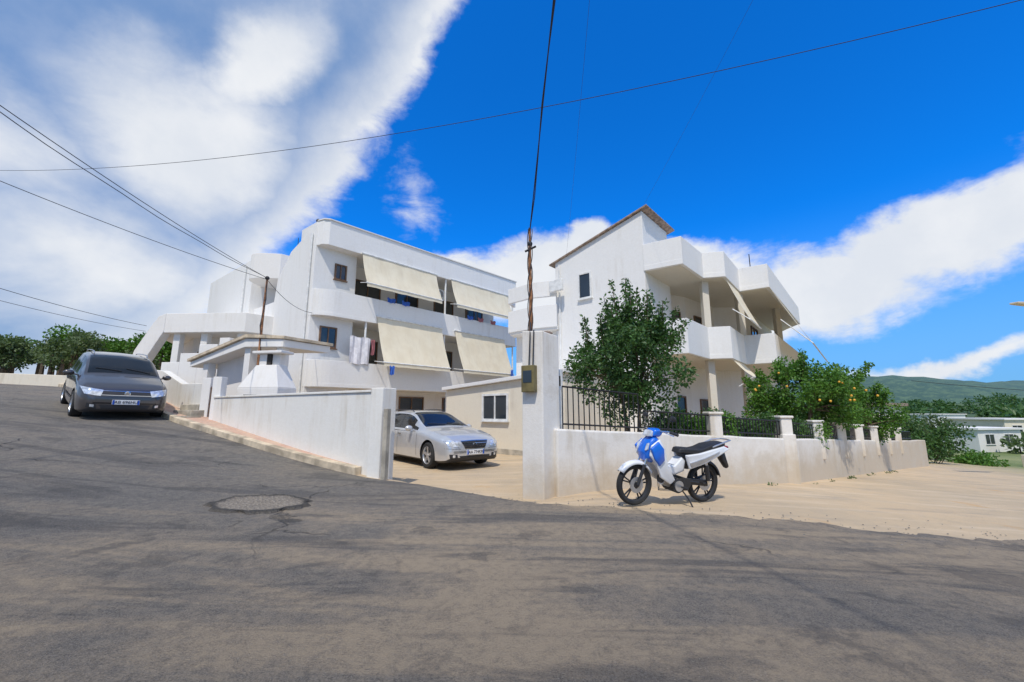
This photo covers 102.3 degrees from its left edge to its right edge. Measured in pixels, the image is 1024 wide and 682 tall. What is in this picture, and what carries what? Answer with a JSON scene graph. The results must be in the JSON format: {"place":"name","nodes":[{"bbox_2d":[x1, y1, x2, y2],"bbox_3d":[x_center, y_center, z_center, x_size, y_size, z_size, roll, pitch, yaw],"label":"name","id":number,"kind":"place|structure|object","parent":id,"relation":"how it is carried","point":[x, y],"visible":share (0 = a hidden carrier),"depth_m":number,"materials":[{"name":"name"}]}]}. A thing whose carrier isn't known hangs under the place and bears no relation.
{"place":"outdoors","nodes":[
{"label":"outdoors","id":0,"kind":"place"},
{"bbox_2d":[0,300,141,330],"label":"overhead wire","id":1,"kind":"object","parent":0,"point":[66,316],"visible":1,"depth_m":17.36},
{"bbox_2d":[0,288,145,325],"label":"overhead wire","id":2,"kind":"object","parent":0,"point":[67,307],"visible":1,"depth_m":17.37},
{"bbox_2d":[58,384,360,474],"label":"pavement","id":3,"kind":"structure","parent":0,"point":[206,425],"depth_m":9.29,"materials":[{"name":"concrete"}]},
{"bbox_2d":[0,0,1020,170],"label":"overhead wire","id":4,"kind":"object","parent":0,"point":[565,102],"visible":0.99,"depth_m":8.90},
{"bbox_2d":[0,384,1023,681],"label":"asphalt road","id":5,"kind":"structure","parent":0,"point":[126,554],"depth_m":3.18,"materials":[{"name":"grey asphalt"}]},
{"bbox_2d":[60,349,170,416],"bbox_3d":[-11.396,1.156,11.856,4.440,1.662,2.214,1,-7,40],"label":"parked car","id":6,"kind":"object","parent":5,"relation":"on","point":[96,381],"visible":1,"depth_m":10.79,"materials":[{"name":"grey paint"}]},
{"bbox_2d":[203,494,312,514],"bbox_3d":[-3.296,2.129,5.442,1.282,0.095,0.987,0,-10,0],"label":"pothole patch","id":7,"kind":"object","parent":5,"relation":"on","point":[255,504],"visible":1,"depth_m":5.37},
{"bbox_2d":[380,409,390,479],"bbox_3d":[-2.280,2.005,7.424,0.085,1.550,0.108,-4,-10,21],"label":"gate stop post","id":8,"kind":"object","parent":5,"relation":"on","point":[385,444],"visible":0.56,"depth_m":7.42,"materials":[{"name":"metal"}]},
{"bbox_2d":[0,0,1023,382],"label":"sky","id":9,"kind":"structure","parent":0,"point":[879,179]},
{"bbox_2d":[357,375,1023,540],"bbox_3d":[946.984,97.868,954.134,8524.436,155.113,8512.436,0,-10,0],"label":"ground","id":10,"kind":"structure","parent":0,"point":[955,498],"depth_m":8.02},
{"bbox_2d":[0,373,66,386],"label":"roadside wall","id":11,"kind":"structure","parent":10,"relation":"on","point":[32,379],"depth_m":19.76,"materials":[{"name":"beige paint"}]},
{"bbox_2d":[0,329,159,374],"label":"olive trees","id":12,"kind":"object","parent":10,"relation":"on","point":[78,345],"visible":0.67,"depth_m":21.39,"materials":[{"name":"green plant"}]},
{"bbox_2d":[3,323,172,374],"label":"hilltop trees","id":13,"kind":"object","parent":10,"relation":"on","point":[122,346],"visible":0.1,"depth_m":25.18,"materials":[{"name":"green plant"}]},
{"bbox_2d":[157,370,201,407],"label":"boundary wall","id":14,"kind":"structure","parent":10,"relation":"on","point":[180,391],"depth_m":12.88,"materials":[{"name":"white paint"}]},
{"bbox_2d":[173,404,203,417],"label":"entrance steps","id":15,"kind":"structure","parent":10,"relation":"on","point":[190,411],"depth_m":11.55,"materials":[{"name":"concrete"}]},
{"bbox_2d":[161,338,233,383],"bbox_3d":[-13.394,1.710,17.425,3.733,3.500,1.205,-1,-10,6],"label":"external stair","id":16,"kind":"object","parent":10,"relation":"on","point":[184,370],"visible":0.17,"depth_m":16.95,"materials":[{"name":"white paint"}]},
{"bbox_2d":[133,253,288,361],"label":"terrace","id":17,"kind":"structure","parent":10,"relation":"on","point":[186,332],"depth_m":19.00,"materials":[{"name":"white paint"}]},
{"bbox_2d":[199,377,227,419],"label":"garden gate posts","id":18,"kind":"object","parent":10,"relation":"on","point":[218,385],"visible":0.48,"depth_m":11.57,"materials":[{"name":"white paint"}]},
{"bbox_2d":[208,387,211,416],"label":"garden gate","id":19,"kind":"structure","parent":18,"relation":"attached to","point":[209,402],"depth_m":11.67,"materials":[{"name":"grey metal"}]},
{"bbox_2d":[187,334,332,395],"bbox_3d":[-9.187,1.868,14.609,5.201,3.840,2.010,-4,-11,23],"label":"entrance canopy","id":20,"kind":"object","parent":10,"relation":"on","point":[234,361],"visible":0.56,"depth_m":14.29,"materials":[{"name":"concrete"}]},
{"bbox_2d":[257,276,269,364],"bbox_3d":[-8.269,-0.561,13.690,0.163,3.320,0.133,0,-10,0],"label":"utility pole","id":21,"kind":"object","parent":20,"relation":"on","point":[267,278],"visible":0.9,"depth_m":13.71,"materials":[{"name":"wood"}]},
{"bbox_2d":[0,105,264,276],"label":"overhead wire","id":22,"kind":"object","parent":21,"relation":"attached to","point":[114,183],"visible":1,"depth_m":8.54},
{"bbox_2d":[1,181,264,278],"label":"overhead wire","id":23,"kind":"object","parent":21,"relation":"attached to","point":[123,229],"visible":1,"depth_m":10.41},
{"bbox_2d":[236,350,295,394],"bbox_3d":[-7.501,1.878,12.560,1.478,3.130,0.734,-2,-10,12],"label":"outdoor barbecue","id":24,"kind":"object","parent":10,"relation":"on","point":[269,374],"visible":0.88,"depth_m":12.47,"materials":[{"name":"white paint"}]},
{"bbox_2d":[213,392,370,475],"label":"boundary wall","id":25,"kind":"structure","parent":10,"relation":"on","point":[334,426],"depth_m":8.76,"materials":[{"name":"white paint"}]},
{"bbox_2d":[214,390,370,397],"bbox_3d":[-5.370,1.264,9.685,6.530,0.048,0.260,-6,-11,32],"label":"wall coping","id":26,"kind":"object","parent":25,"relation":"on","point":[328,392],"depth_m":9.09,"materials":[{"name":"white concrete"}]},
{"bbox_2d":[207,223,492,410],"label":"walls","id":27,"kind":"structure","parent":10,"relation":"on","point":[225,295],"depth_m":18.89,"materials":[{"name":"white paint"}]},
{"bbox_2d":[240,233,512,411],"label":"balcony posts","id":28,"kind":"object","parent":27,"relation":"attached to","point":[365,332],"visible":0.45,"depth_m":17.94,"materials":[{"name":"white paint"}]},
{"bbox_2d":[349,297,512,375],"bbox_3d":[-3.501,0.118,21.236,0.844,3.776,9.656,-9,-13,42],"label":"laundry","id":29,"kind":"object","parent":28,"relation":"hanging from","point":[359,351],"visible":0.97,"depth_m":18.33,"materials":[{"name":"white fabric"}]},
{"bbox_2d":[360,252,513,374],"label":"awning rails","id":30,"kind":"object","parent":28,"relation":"attached to","point":[381,258],"visible":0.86,"depth_m":20.84,"materials":[{"name":"white metal"}]},
{"bbox_2d":[363,254,513,376],"bbox_3d":[-3.341,-0.897,21.765,6.976,5.162,7.408,0,-10,0],"label":"awning fabric","id":31,"kind":"object","parent":30,"relation":"attached to","point":[406,343],"visible":0.99,"depth_m":20.81,"materials":[{"name":"beige fabric"}]},
{"bbox_2d":[318,263,482,410],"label":"window frames","id":32,"kind":"structure","parent":27,"relation":"attached to","point":[341,280],"depth_m":20.75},
{"bbox_2d":[321,265,481,411],"bbox_3d":[-5.075,1.095,21.689,6.249,7.750,8.620,0,-10,0],"label":"window glass","id":33,"kind":"object","parent":32,"relation":"in","point":[373,292],"visible":0.23,"depth_m":21.56,"materials":[{"name":"black glass"}]},
{"bbox_2d":[301,220,515,393],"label":"balcony bands","id":34,"kind":"object","parent":27,"relation":"attached to","point":[358,311],"visible":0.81,"depth_m":19.55,"materials":[{"name":"white paint"}]},
{"bbox_2d":[318,218,516,281],"bbox_3d":[-3.966,-4.568,22.225,0.537,0.046,12.400,-9,-13,44],"label":"parapet coping","id":35,"kind":"object","parent":27,"relation":"on","point":[410,246],"visible":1,"depth_m":20.65,"materials":[{"name":"white paint"}]},
{"bbox_2d":[367,388,396,479],"bbox_3d":[-2.445,1.906,7.707,0.316,2.040,0.356,-5,-11,28],"label":"gate post","id":36,"kind":"object","parent":10,"relation":"on","point":[382,399],"visible":0.53,"depth_m":7.65,"materials":[{"name":"white paint"}]},
{"bbox_2d":[394,409,496,467],"bbox_3d":[-2.386,2.758,12.144,2.154,1.482,4.640,8,-13,-39],"label":"parked car","id":37,"kind":"object","parent":10,"relation":"on","point":[429,438],"visible":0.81,"depth_m":10.80,"materials":[{"name":"silver metal"}]},
{"bbox_2d":[442,368,628,455],"bbox_3d":[0.828,2.813,15.801,5.969,2.979,4.249,-9,-13,42],"label":"garage annex","id":38,"kind":"object","parent":10,"relation":"on","point":[493,408],"visible":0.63,"depth_m":14.17,"materials":[{"name":"beige paint"}]},
{"bbox_2d":[480,393,508,421],"bbox_3d":[-0.611,2.337,14.443,1.350,0.980,0.130,-9,-13,42],"label":"window frame","id":39,"kind":"structure","parent":38,"relation":"in","point":[498,394],"depth_m":14.40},
{"bbox_2d":[484,395,505,418],"bbox_3d":[-0.570,2.325,14.489,1.150,0.800,0.070,-9,-13,42],"label":"window glass","id":40,"kind":"structure","parent":38,"relation":"in","point":[488,400],"depth_m":14.45,"materials":[{"name":"black glass"}]},
{"bbox_2d":[522,331,559,499],"bbox_3d":[0.500,1.261,7.064,0.403,2.894,0.523,-10,-14,44],"label":"masonry","id":41,"kind":"object","parent":10,"relation":"on","point":[541,413],"visible":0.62,"depth_m":6.89,"materials":[{"name":"white paint"}]},
{"bbox_2d":[521,365,536,391],"bbox_3d":[0.290,0.638,6.969,0.264,0.450,0.230,0,-10,0],"label":"meter box","id":42,"kind":"object","parent":41,"relation":"attached to","point":[529,386],"visible":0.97,"depth_m":6.91,"materials":[{"name":"metal"}]},
{"bbox_2d":[523,370,531,382],"bbox_3d":[0.254,0.595,6.922,0.144,0.200,0.100,0,-10,0],"label":"meter glass","id":43,"kind":"object","parent":42,"relation":"attached to","point":[527,375],"visible":1,"depth_m":6.92,"materials":[{"name":"glass"}]},
{"bbox_2d":[525,228,535,330],"bbox_3d":[0.340,-1.079,7.489,0.215,2.052,0.105,0,-10,0],"label":"utility pole","id":44,"kind":"object","parent":41,"relation":"on","point":[530,273],"visible":0.94,"depth_m":7.48,"materials":[{"name":"metal"}]},
{"bbox_2d":[529,0,555,229],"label":"overhead wire","id":45,"kind":"object","parent":44,"relation":"attached to","point":[552,16],"visible":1,"depth_m":5.92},
{"bbox_2d":[528,322,533,364],"bbox_3d":[0.330,0.029,7.164,0.109,0.857,0.288,0,-10,0],"label":"conduit","id":46,"kind":"object","parent":41,"relation":"attached to","point":[529,347],"visible":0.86,"depth_m":7.04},
{"bbox_2d":[559,369,563,428],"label":"post","id":47,"kind":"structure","parent":41,"relation":"attached to","point":[560,385],"depth_m":7.38,"materials":[{"name":"white metal"}]},
{"bbox_2d":[563,278,698,431],"bbox_3d":[2.497,0.755,9.033,2.811,4.490,2.462,0,-10,0],"label":"garden tree","id":48,"kind":"object","parent":10,"relation":"on","point":[630,338],"visible":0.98,"depth_m":8.72,"materials":[{"name":"green plant"}]},
{"bbox_2d":[516,211,777,432],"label":"walls","id":49,"kind":"structure","parent":10,"relation":"on","point":[615,254],"depth_m":17.28,"materials":[{"name":"white paint"}]},
{"bbox_2d":[508,281,558,337],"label":"side balcony","id":50,"kind":"structure","parent":49,"relation":"attached to","point":[545,317],"depth_m":18.40,"materials":[{"name":"white paint"}]},
{"bbox_2d":[549,278,562,292],"bbox_3d":[1.900,-2.386,17.791,0.667,0.500,0.141,-8,-13,40],"label":"air conditioner","id":51,"kind":"object","parent":49,"relation":"attached to","point":[555,285],"visible":1,"depth_m":17.71,"materials":[{"name":"white plastic"}]},
{"bbox_2d":[558,265,561,368],"bbox_3d":[2.079,0.671,17.579,0.074,8.200,0.074,4,-10,-22],"label":"downpipe","id":52,"kind":"object","parent":49,"relation":"attached to","point":[560,320],"visible":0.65,"depth_m":17.80,"materials":[{"name":"white plastic"}]},
{"bbox_2d":[566,0,589,254],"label":"overhead wire","id":53,"kind":"object","parent":49,"relation":"attached to","point":[579,112],"visible":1,"depth_m":9.80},
{"bbox_2d":[577,271,592,300],"bbox_3d":[3.037,-2.304,17.265,0.700,1.160,0.130,-8,-13,40],"label":"gable window frame","id":54,"kind":"object","parent":49,"relation":"attached to","point":[587,297],"visible":1,"depth_m":17.18,"materials":[{"name":"white paint"}]},
{"bbox_2d":[549,204,673,267],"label":"tiled roof","id":55,"kind":"structure","parent":49,"relation":"on","point":[651,214],"depth_m":16.99,"materials":[{"name":"tile"}]},
{"bbox_2d":[644,0,752,203],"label":"overhead wire","id":56,"kind":"object","parent":55,"relation":"attached to","point":[704,92],"visible":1,"depth_m":11.51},
{"bbox_2d":[579,273,765,420],"bbox_3d":[9.391,1.754,20.647,13.053,7.900,9.311,0,-10,0],"label":"window glass","id":57,"kind":"object","parent":49,"relation":"attached to","point":[584,285],"visible":0.2,"depth_m":17.46,"materials":[{"name":"black glass"}]},
{"bbox_2d":[676,311,762,419],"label":"window frames","id":58,"kind":"structure","parent":49,"relation":"attached to","point":[694,316],"depth_m":18.78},
{"bbox_2d":[642,236,799,366],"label":"balcony bands","id":59,"kind":"object","parent":49,"relation":"attached to","point":[722,342],"visible":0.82,"depth_m":16.40,"materials":[{"name":"white paint"}]},
{"bbox_2d":[726,280,809,376],"bbox_3d":[13.050,0.081,19.764,9.000,3.940,8.210,0,-10,0],"label":"awning fabric","id":60,"kind":"object","parent":59,"relation":"attached to","point":[748,313],"visible":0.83,"depth_m":16.90,"materials":[{"name":"beige fabric"}]},
{"bbox_2d":[646,265,796,378],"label":"soffits","id":61,"kind":"object","parent":49,"relation":"on","point":[761,303],"visible":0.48,"depth_m":18.39,"materials":[{"name":"paint"}]},
{"bbox_2d":[641,405,689,434],"bbox_3d":[3.235,2.148,8.753,1.104,1.597,0.970,0,-10,0],"label":"garden shrub","id":62,"kind":"object","parent":10,"relation":"on","point":[666,422],"visible":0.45,"depth_m":8.69,"materials":[{"name":"green plant"}]},
{"bbox_2d":[616,412,730,506],"bbox_3d":[2.475,1.779,6.221,2.082,1.322,0.754,6,-5,-21],"label":"motorbike","id":63,"kind":"object","parent":10,"relation":"on","point":[652,456],"visible":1,"depth_m":6.09,"materials":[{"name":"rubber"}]},
{"bbox_2d":[669,408,740,436],"bbox_3d":[4.141,2.258,9.008,1.452,1.561,1.075,0,-10,0],"label":"garden shrub","id":64,"kind":"object","parent":10,"relation":"on","point":[704,427],"visible":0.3,"depth_m":8.79,"materials":[{"name":"green plant"}]},
{"bbox_2d":[699,406,775,436],"bbox_3d":[5.276,2.369,9.615,1.874,1.692,1.061,0,-10,0],"label":"garden shrub","id":65,"kind":"object","parent":10,"relation":"on","point":[766,416],"visible":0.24,"depth_m":9.62,"materials":[{"name":"green plant"}]},
{"bbox_2d":[456,492,1021,554],"bbox_3d":[4.412,2.467,5.311,11.263,0.560,2.244,-2,-10,10],"label":"roadside grit","id":66,"kind":"object","parent":10,"relation":"on","point":[782,519],"visible":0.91,"depth_m":5.36,"materials":[{"name":"beige gravel"}]},
{"bbox_2d":[554,429,928,496],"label":"garden wall","id":67,"kind":"structure","parent":10,"relation":"on","point":[589,461],"depth_m":8.53,"materials":[{"name":"white paint"}]},
{"bbox_2d":[561,386,910,440],"bbox_3d":[9.287,2.462,12.044,19.673,1.685,1.026,6,-12,-34],"label":"metal railing","id":68,"kind":"object","parent":67,"relation":"on","point":[867,431],"visible":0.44,"depth_m":8.10,"materials":[{"name":"black metal"}]},
{"bbox_2d":[702,412,903,483],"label":"wall posts","id":69,"kind":"object","parent":67,"relation":"attached to","point":[715,427],"depth_m":9.32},
{"bbox_2d":[699,281,787,418],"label":"columns","id":70,"kind":"structure","parent":10,"relation":"on","point":[710,364],"depth_m":16.71,"materials":[{"name":"paint"}]},
{"bbox_2d":[738,415,809,437],"bbox_3d":[6.471,2.623,10.261,1.598,1.555,1.013,0,-10,0],"label":"garden shrub","id":71,"kind":"object","parent":10,"relation":"on","point":[805,429],"visible":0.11,"depth_m":10.06,"materials":[{"name":"green plant"}]},
{"bbox_2d":[765,418,832,448],"bbox_3d":[7.347,2.796,10.855,2.009,1.549,1.066,-2,-10,10],"label":"garden shrub","id":72,"kind":"object","parent":10,"relation":"on","point":[826,431],"visible":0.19,"depth_m":10.54,"materials":[{"name":"green plant"}]},
{"bbox_2d":[741,348,878,430],"bbox_3d":[8.611,2.007,11.942,3.467,3.738,3.028,-4,-11,23],"label":"orange tree","id":73,"kind":"object","parent":10,"relation":"on","point":[823,389],"visible":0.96,"depth_m":11.72,"materials":[{"name":"green plant"}]},
{"bbox_2d":[767,470,898,485],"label":"roadside weeds","id":74,"kind":"object","parent":10,"relation":"on","point":[850,477],"visible":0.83,"depth_m":11.07,"materials":[{"name":"green plant"}]},
{"bbox_2d":[825,406,901,438],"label":"walls","id":75,"kind":"structure","parent":10,"relation":"on","point":[884,410],"depth_m":33.74,"materials":[{"name":"beige paint"}]},
{"bbox_2d":[868,402,907,405],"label":"roof","id":76,"kind":"structure","parent":75,"relation":"on","point":[906,404],"depth_m":34.12,"materials":[{"name":"tile"}]},
{"bbox_2d":[819,381,909,444],"bbox_3d":[12.079,2.912,14.313,2.283,3.259,1.945,2,-10,-11],"label":"orange tree","id":77,"kind":"object","parent":10,"relation":"on","point":[864,398],"visible":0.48,"depth_m":14.00,"materials":[{"name":"green plant"}]},
{"bbox_2d":[792,392,1023,418],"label":"hillside woodland","id":78,"kind":"object","parent":10,"relation":"on","point":[1010,403],"visible":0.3,"depth_m":277.33,"materials":[{"name":"green plant"}]},
{"bbox_2d":[794,416,1023,453],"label":"valley trees","id":79,"kind":"object","parent":10,"relation":"on","point":[1016,441],"visible":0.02,"depth_m":54.88,"materials":[{"name":"green plant"}]},
{"bbox_2d":[881,413,958,459],"bbox_3d":[24.896,5.845,25.285,4.033,2.873,2.898,0,-10,0],"label":"roadside bush","id":80,"kind":"object","parent":10,"relation":"on","point":[932,424],"visible":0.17,"depth_m":25.20,"materials":[{"name":"green plant"}]},
{"bbox_2d":[888,411,975,463],"bbox_3d":[22.064,5.159,22.164,3.510,2.752,2.782,0,-10,0],"label":"roadside bush","id":81,"kind":"object","parent":10,"relation":"on","point":[933,440],"visible":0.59,"depth_m":21.44,"materials":[{"name":"green plant"}]},
{"bbox_2d":[911,415,965,424],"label":"walls","id":82,"kind":"structure","parent":10,"relation":"on","point":[953,416],"depth_m":118.14,"materials":[{"name":"white paint"}]},
{"bbox_2d":[947,447,1009,466],"bbox_3d":[26.507,7.043,23.447,2.973,1.930,2.426,3,-10,-19],"label":"roadside bush","id":83,"kind":"object","parent":10,"relation":"on","point":[984,459],"visible":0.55,"depth_m":23.11,"materials":[{"name":"green plant"}]},
{"bbox_2d":[943,429,1023,451],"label":"walls","id":84,"kind":"structure","parent":10,"relation":"on","point":[978,442],"depth_m":57.15,"materials":[{"name":"white paint"}]},
{"bbox_2d":[935,426,1023,429],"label":"roof","id":85,"kind":"structure","parent":84,"relation":"on","point":[992,428],"depth_m":57.73,"materials":[{"name":"white paint"}]},
{"bbox_2d":[984,434,1013,444],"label":"window frames","id":86,"kind":"structure","parent":84,"relation":"attached to","point":[994,438],"depth_m":56.87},
{"bbox_2d":[985,434,1013,443],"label":"window glass","id":87,"kind":"object","parent":86,"relation":"in","point":[991,437],"visible":0.75,"depth_m":56.99,"materials":[{"name":"black glass"}]},
{"bbox_2d":[950,419,1023,431],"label":"walls","id":88,"kind":"structure","parent":10,"relation":"on","point":[994,423],"depth_m":70.58,"materials":[{"name":"beige paint"}]},
{"bbox_2d":[947,418,1023,419],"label":"roof","id":89,"kind":"structure","parent":88,"relation":"on","point":[990,418],"depth_m":70.15,"materials":[{"name":"white paint"}]},
{"bbox_2d":[1009,302,1023,305],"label":"street lamp","id":90,"kind":"object","parent":10,"relation":"on","point":[1018,303],"visible":1,"depth_m":14.20,"materials":[{"name":"beige metal"}]},
{"bbox_2d":[732,309,827,386],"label":"awning rails","id":91,"kind":"object","parent":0,"point":[751,320],"visible":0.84,"depth_m":16.78,"materials":[{"name":"white metal"}]},
{"bbox_2d":[909,414,966,414],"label":"roof","id":92,"kind":"structure","parent":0,"point":[941,414],"depth_m":118.02,"materials":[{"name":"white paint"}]},
{"bbox_2d":[917,381,1017,389],"bbox_3d":[44.500,3.704,31.829,31.259,1.014,0.036,1,-10,-7],"label":"overhead wire","id":93,"kind":"object","parent":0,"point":[964,385],"visible":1,"depth_m":30.43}
]}

